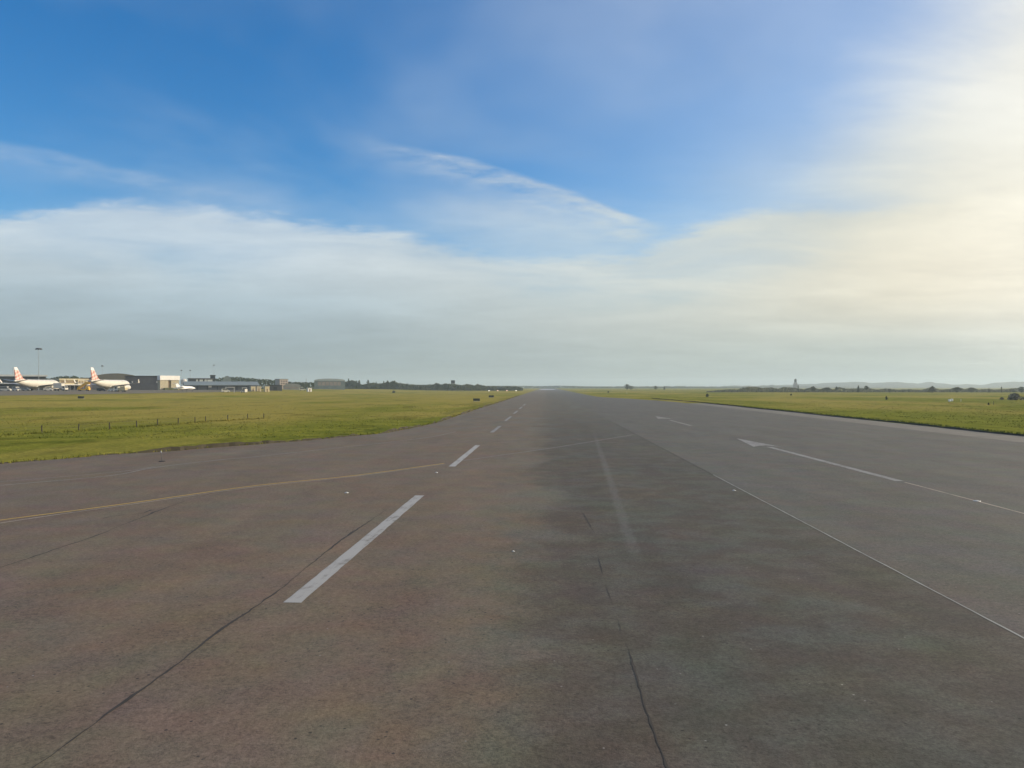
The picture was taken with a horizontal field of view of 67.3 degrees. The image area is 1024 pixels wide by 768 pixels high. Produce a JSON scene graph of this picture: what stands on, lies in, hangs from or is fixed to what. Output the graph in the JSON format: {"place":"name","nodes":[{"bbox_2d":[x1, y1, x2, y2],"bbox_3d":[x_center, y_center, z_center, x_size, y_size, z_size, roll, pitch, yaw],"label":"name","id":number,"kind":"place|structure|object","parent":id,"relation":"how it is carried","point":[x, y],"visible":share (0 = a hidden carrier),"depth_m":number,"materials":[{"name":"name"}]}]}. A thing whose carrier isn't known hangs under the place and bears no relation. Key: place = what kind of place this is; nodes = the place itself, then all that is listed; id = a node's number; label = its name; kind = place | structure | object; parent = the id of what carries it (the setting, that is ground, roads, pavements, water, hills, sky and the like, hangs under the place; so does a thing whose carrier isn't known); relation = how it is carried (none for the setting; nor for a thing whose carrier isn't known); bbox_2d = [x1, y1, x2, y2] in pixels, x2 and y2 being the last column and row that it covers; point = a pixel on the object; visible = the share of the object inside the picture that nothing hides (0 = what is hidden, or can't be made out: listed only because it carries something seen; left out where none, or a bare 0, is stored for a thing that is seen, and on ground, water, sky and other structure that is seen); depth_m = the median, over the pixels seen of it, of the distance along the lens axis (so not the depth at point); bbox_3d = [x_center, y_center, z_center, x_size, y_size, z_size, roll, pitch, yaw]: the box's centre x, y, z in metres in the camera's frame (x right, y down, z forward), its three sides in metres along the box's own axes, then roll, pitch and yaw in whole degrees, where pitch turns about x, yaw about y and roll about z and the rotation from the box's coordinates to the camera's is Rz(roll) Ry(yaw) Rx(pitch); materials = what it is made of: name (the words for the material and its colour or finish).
{"place":"outdoors","nodes":[
{"label":"outdoors","id":0,"kind":"place"},
{"bbox_2d":[0,390,251,395],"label":"apron","id":1,"kind":"object","parent":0,"point":[34,392],"visible":0.69,"depth_m":357.28,"materials":[{"name":"concrete"}]},
{"bbox_2d":[0,387,11,390],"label":"van","id":2,"kind":"object","parent":1,"relation":"on","point":[5,388],"visible":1,"depth_m":371.21,"materials":[{"name":"white paint"}]},
{"bbox_2d":[0,375,46,389],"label":"terminal building","id":3,"kind":"structure","parent":1,"relation":"on","point":[6,380],"depth_m":494.02,"materials":[{"name":"metal"}]},
{"bbox_2d":[21,387,30,390],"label":"van","id":4,"kind":"object","parent":1,"relation":"on","point":[25,388],"visible":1,"depth_m":389.16,"materials":[{"name":"metal"}]},
{"bbox_2d":[0,367,65,390],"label":"airliner","id":5,"kind":"object","parent":1,"relation":"on","point":[31,384],"visible":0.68,"depth_m":391.75,"materials":[{"name":"white paint"}]},
{"bbox_2d":[35,348,41,389],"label":"floodlight mast","id":6,"kind":"object","parent":1,"relation":"on","point":[38,363],"visible":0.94,"depth_m":439.88,"materials":[{"name":"metal"}]},
{"bbox_2d":[53,383,67,390],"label":"service truck","id":7,"kind":"object","parent":1,"relation":"on","point":[60,385],"visible":1,"depth_m":391.01,"materials":[{"name":"metal"}]},
{"bbox_2d":[47,379,89,389],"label":"terminal building","id":8,"kind":"structure","parent":1,"relation":"on","point":[71,384],"depth_m":464.92,"materials":[{"name":"beige"}]},
{"bbox_2d":[77,382,90,390],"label":"stair truck","id":9,"kind":"object","parent":1,"relation":"on","point":[83,385],"visible":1,"depth_m":377.25,"materials":[{"name":"yellow paint"}]},
{"bbox_2d":[82,378,91,389],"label":"utility block","id":10,"kind":"structure","parent":1,"relation":"on","point":[90,385],"depth_m":517.35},
{"bbox_2d":[73,367,139,389],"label":"airliner","id":11,"kind":"object","parent":1,"relation":"on","point":[105,384],"visible":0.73,"depth_m":396.14,"materials":[{"name":"white paint"}]},
{"bbox_2d":[114,387,127,391],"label":"service truck","id":12,"kind":"object","parent":1,"relation":"on","point":[122,389],"visible":1,"depth_m":374.94,"materials":[{"name":"metal"}]},
{"bbox_2d":[125,376,157,389],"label":"hangar","id":13,"kind":"structure","parent":1,"relation":"on","point":[148,383],"depth_m":490.73,"materials":[{"name":"black metal"}]},
{"bbox_2d":[130,381,152,389],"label":"door","id":14,"kind":"structure","parent":13,"relation":"in","point":[143,385],"depth_m":490.54,"materials":[{"name":"grey metal"}]},
{"bbox_2d":[157,376,179,389],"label":"gate building","id":15,"kind":"structure","parent":1,"relation":"on","point":[166,382],"depth_m":478.06,"materials":[{"name":"beige concrete"}]},
{"bbox_2d":[175,383,194,390],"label":"jet","id":16,"kind":"object","parent":1,"relation":"on","point":[178,386],"visible":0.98,"depth_m":427.60,"materials":[{"name":"paint"}]},
{"bbox_2d":[183,381,259,390],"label":"hangar","id":17,"kind":"structure","parent":1,"relation":"on","point":[208,385],"depth_m":511.68,"materials":[{"name":"grey metal"}]},
{"bbox_2d":[198,386,206,389],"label":"door","id":18,"kind":"structure","parent":17,"relation":"in","point":[199,387],"depth_m":504.88,"materials":[{"name":"grey metal"}]},
{"bbox_2d":[208,386,216,389],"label":"door","id":19,"kind":"structure","parent":17,"relation":"in","point":[213,387],"depth_m":507.48,"materials":[{"name":"grey metal"}]},
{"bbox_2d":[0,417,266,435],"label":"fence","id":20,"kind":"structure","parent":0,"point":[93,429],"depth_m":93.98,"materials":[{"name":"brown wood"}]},
{"bbox_2d":[0,388,1023,767],"bbox_3d":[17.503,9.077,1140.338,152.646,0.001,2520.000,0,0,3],"label":"runway","id":21,"kind":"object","parent":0,"point":[468,612],"visible":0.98,"depth_m":18.09,"materials":[{"name":"grey asphalt"}]},
{"bbox_2d":[0,466,154,481],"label":"faint line marking","id":22,"kind":"object","parent":21,"relation":"on","point":[76,475],"visible":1,"depth_m":42.87,"materials":[{"name":"paint"}]},
{"bbox_2d":[0,493,210,567],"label":"pavement crack","id":23,"kind":"object","parent":21,"relation":"on","point":[92,536],"visible":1,"depth_m":25.13,"materials":[{"name":"black asphalt"}]},
{"bbox_2d":[32,510,385,767],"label":"pavement crack","id":24,"kind":"object","parent":21,"relation":"on","point":[135,693],"visible":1,"depth_m":14.67,"materials":[{"name":"black asphalt"}]},
{"bbox_2d":[2,463,443,522],"bbox_3d":[-12.571,5.112,38.418,1.046,0.001,28.320,0,0,34],"label":"yellow line marking","id":25,"kind":"object","parent":21,"relation":"on","point":[198,493],"visible":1,"depth_m":35.50,"materials":[{"name":"paint"}]},
{"bbox_2d":[7,432,452,484],"bbox_3d":[-15.944,5.191,60.452,2.332,0.001,53.140,0,0,24],"label":"faint line marking","id":26,"kind":"object","parent":21,"relation":"on","point":[204,461],"visible":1,"depth_m":49.84,"materials":[{"name":"paint"}]},
{"bbox_2d":[284,495,423,602],"bbox_3d":[-4.647,5.069,26.467,0.444,0.001,17.500,0,0,3],"label":"white dash marking","id":27,"kind":"object","parent":21,"relation":"on","point":[304,592],"visible":1,"depth_m":22.40,"materials":[{"name":"paint"}]},
{"bbox_2d":[450,445,479,465],"bbox_3d":[-3.334,5.178,56.739,0.444,0.001,17.500,0,0,3],"label":"white dash marking","id":28,"kind":"object","parent":21,"relation":"on","point":[462,457],"visible":1,"depth_m":54.84,"materials":[{"name":"paint"}]},
{"bbox_2d":[462,435,628,460],"bbox_3d":[4.462,5.208,65.096,0.544,0.001,32.930,0,0,30],"label":"pale line marking","id":29,"kind":"object","parent":21,"relation":"on","point":[547,448],"visible":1,"depth_m":61.96,"materials":[{"name":"paint"}]},
{"bbox_2d":[598,558,668,767],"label":"pavement crack","id":30,"kind":"object","parent":21,"relation":"on","point":[650,721],"visible":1,"depth_m":12.12,"materials":[{"name":"black asphalt"}]},
{"bbox_2d":[616,424,712,474],"bbox_3d":[12.657,5.240,73.988,0.150,0.001,61.000,0,0,2],"label":"joint line","id":31,"kind":"object","parent":21,"relation":"on","point":[670,452],"visible":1,"depth_m":57.31,"materials":[{"name":"grey"}]},
{"bbox_2d":[739,439,779,446],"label":"arrowhead marking","id":32,"kind":"object","parent":21,"relation":"on","point":[752,443],"visible":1,"depth_m":67.40,"materials":[{"name":"white paint"}]},
{"bbox_2d":[769,447,901,480],"bbox_3d":[20.869,5.161,52.098,0.480,0.001,23.001,0,0,2],"label":"white shaft marking","id":33,"kind":"object","parent":21,"relation":"on","point":[878,475],"visible":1,"depth_m":48.58,"materials":[{"name":"paint"}]},
{"bbox_2d":[714,475,1023,637],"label":"joint line","id":34,"kind":"object","parent":21,"relation":"on","point":[895,570],"visible":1,"depth_m":20.26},
{"bbox_2d":[905,482,1023,513],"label":"thin line marking","id":35,"kind":"object","parent":21,"relation":"on","point":[966,498],"visible":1,"depth_m":34.54,"materials":[{"name":"paint"}]},
{"bbox_2d":[0,387,1023,458],"bbox_3d":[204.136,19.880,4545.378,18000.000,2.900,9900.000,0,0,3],"label":"grass field","id":36,"kind":"structure","parent":0,"point":[36,446],"depth_m":176.87,"materials":[{"name":"green plant"}]},
{"bbox_2d":[46,376,82,387],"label":"tree belt","id":37,"kind":"object","parent":36,"relation":"on","point":[68,377],"visible":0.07,"depth_m":646.06,"materials":[{"name":"green plant"}]},
{"bbox_2d":[90,373,133,389],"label":"hangar","id":38,"kind":"structure","parent":36,"relation":"on","point":[114,376],"depth_m":545.09,"materials":[{"name":"grey metal"}]},
{"bbox_2d":[92,383,100,389],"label":"door panel","id":39,"kind":"structure","parent":38,"relation":"in","point":[94,387],"depth_m":540.60,"materials":[{"name":"grey metal"}]},
{"bbox_2d":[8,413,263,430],"bbox_3d":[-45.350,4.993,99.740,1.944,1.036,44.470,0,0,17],"label":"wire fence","id":40,"kind":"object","parent":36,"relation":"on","point":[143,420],"visible":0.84,"depth_m":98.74,"materials":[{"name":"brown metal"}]},
{"bbox_2d":[187,378,213,380],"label":"shed row","id":41,"kind":"object","parent":36,"relation":"on","point":[200,379],"visible":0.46,"depth_m":595.58,"materials":[{"name":"metal"}]},
{"bbox_2d":[223,376,230,380],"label":"round hall","id":42,"kind":"structure","parent":36,"relation":"on","point":[227,378],"depth_m":694.09,"materials":[{"name":"grey metal"}]},
{"bbox_2d":[0,400,469,437],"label":"field grass","id":43,"kind":"structure","parent":36,"relation":"on","point":[195,423],"depth_m":106.79,"materials":[{"name":"green plant"}]},
{"bbox_2d":[255,386,260,390],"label":"kiosk","id":44,"kind":"object","parent":36,"relation":"on","point":[257,388],"visible":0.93,"depth_m":504.15,"materials":[{"name":"concrete"}]},
{"bbox_2d":[0,395,519,463],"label":"turf edge","id":45,"kind":"object","parent":36,"relation":"on","point":[432,420],"visible":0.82,"depth_m":68.58,"materials":[{"name":"green plant"}]},
{"bbox_2d":[214,377,313,388],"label":"tree belt","id":46,"kind":"object","parent":36,"relation":"on","point":[305,385],"visible":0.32,"depth_m":792.89,"materials":[{"name":"green plant"}]},
{"bbox_2d":[264,386,269,391],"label":"kiosk","id":47,"kind":"object","parent":36,"relation":"on","point":[266,388],"visible":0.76,"depth_m":499.03,"materials":[{"name":"concrete"}]},
{"bbox_2d":[269,385,281,390],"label":"grey shed","id":48,"kind":"structure","parent":36,"relation":"on","point":[275,387],"depth_m":555.25,"materials":[{"name":"grey metal"}]},
{"bbox_2d":[275,379,287,388],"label":"apartment block","id":49,"kind":"structure","parent":36,"relation":"on","point":[282,382],"depth_m":755.27,"materials":[{"name":"concrete"}]},
{"bbox_2d":[283,384,300,389],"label":"round hall","id":50,"kind":"structure","parent":36,"relation":"on","point":[291,386],"depth_m":633.97,"materials":[{"name":"metal"}]},
{"bbox_2d":[314,379,344,389],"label":"curved hangar","id":51,"kind":"structure","parent":36,"relation":"on","point":[338,384],"depth_m":749.26,"materials":[{"name":"metal"}]},
{"bbox_2d":[348,380,357,388],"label":"tree","id":52,"kind":"object","parent":36,"relation":"on","point":[352,383],"visible":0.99,"depth_m":958.28,"materials":[{"name":"green plant"}]},
{"bbox_2d":[389,381,397,389],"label":"tree","id":53,"kind":"object","parent":36,"relation":"on","point":[392,384],"visible":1,"depth_m":959.38,"materials":[{"name":"green plant"}]},
{"bbox_2d":[345,382,522,390],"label":"tree belt","id":54,"kind":"object","parent":36,"relation":"on","point":[456,387],"visible":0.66,"depth_m":987.05,"materials":[{"name":"green plant"}]},
{"bbox_2d":[433,383,440,388],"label":"tree","id":55,"kind":"object","parent":36,"relation":"on","point":[438,386],"visible":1,"depth_m":958.94,"materials":[{"name":"green plant"}]},
{"bbox_2d":[442,383,449,390],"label":"tree","id":56,"kind":"object","parent":36,"relation":"on","point":[444,387],"visible":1,"depth_m":959.06,"materials":[{"name":"green plant"}]},
{"bbox_2d":[503,385,746,387],"bbox_3d":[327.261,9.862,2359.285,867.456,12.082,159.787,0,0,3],"label":"tree belt","id":57,"kind":"object","parent":36,"relation":"on","point":[614,387],"visible":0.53,"depth_m":2327.56,"materials":[{"name":"green plant"}]},
{"bbox_2d":[793,379,797,388],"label":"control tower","id":58,"kind":"structure","parent":36,"relation":"on","point":[795,384],"depth_m":1496.54,"materials":[{"name":"concrete"}]},
{"bbox_2d":[652,398,1023,435],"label":"turf bank","id":59,"kind":"structure","parent":36,"relation":"on","point":[1013,429],"depth_m":113.51,"materials":[{"name":"green plant"}]},
{"bbox_2d":[706,387,1023,391],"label":"tree belt","id":60,"kind":"object","parent":36,"relation":"on","point":[766,389],"visible":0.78,"depth_m":697.92,"materials":[{"name":"green plant"}]},
{"bbox_2d":[952,387,961,391],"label":"tree","id":61,"kind":"object","parent":36,"relation":"on","point":[957,389],"visible":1,"depth_m":598.96,"materials":[{"name":"green plant"}]},
{"bbox_2d":[1007,393,1023,399],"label":"shrub","id":62,"kind":"object","parent":36,"relation":"on","point":[1014,396],"visible":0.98,"depth_m":287.19,"materials":[{"name":"plant"}]},
{"bbox_2d":[0,0,1023,386],"label":"sky","id":63,"kind":"structure","parent":0,"point":[613,193],"materials":[{"name":"blue"}]},
{"bbox_2d":[645,385,897,387],"bbox_3d":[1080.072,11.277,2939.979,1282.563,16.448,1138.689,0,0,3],"label":"hills","id":64,"kind":"structure","parent":0,"point":[771,386],"depth_m":2790.99,"materials":[{"name":"green plant"}]},
{"bbox_2d":[689,403,1023,442],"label":"soil strip","id":65,"kind":"object","parent":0,"point":[1014,438],"visible":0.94,"depth_m":99.01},
{"bbox_2d":[716,401,1023,427],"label":"field grass","id":66,"kind":"structure","parent":0,"point":[933,408],"depth_m":154.26,"materials":[{"name":"green plant"}]},
{"bbox_2d":[767,382,1023,387],"bbox_3d":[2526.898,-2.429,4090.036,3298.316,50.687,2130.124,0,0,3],"label":"hills","id":67,"kind":"structure","parent":0,"point":[940,385],"depth_m":3618.71,"materials":[{"name":"grey"}]}
]}

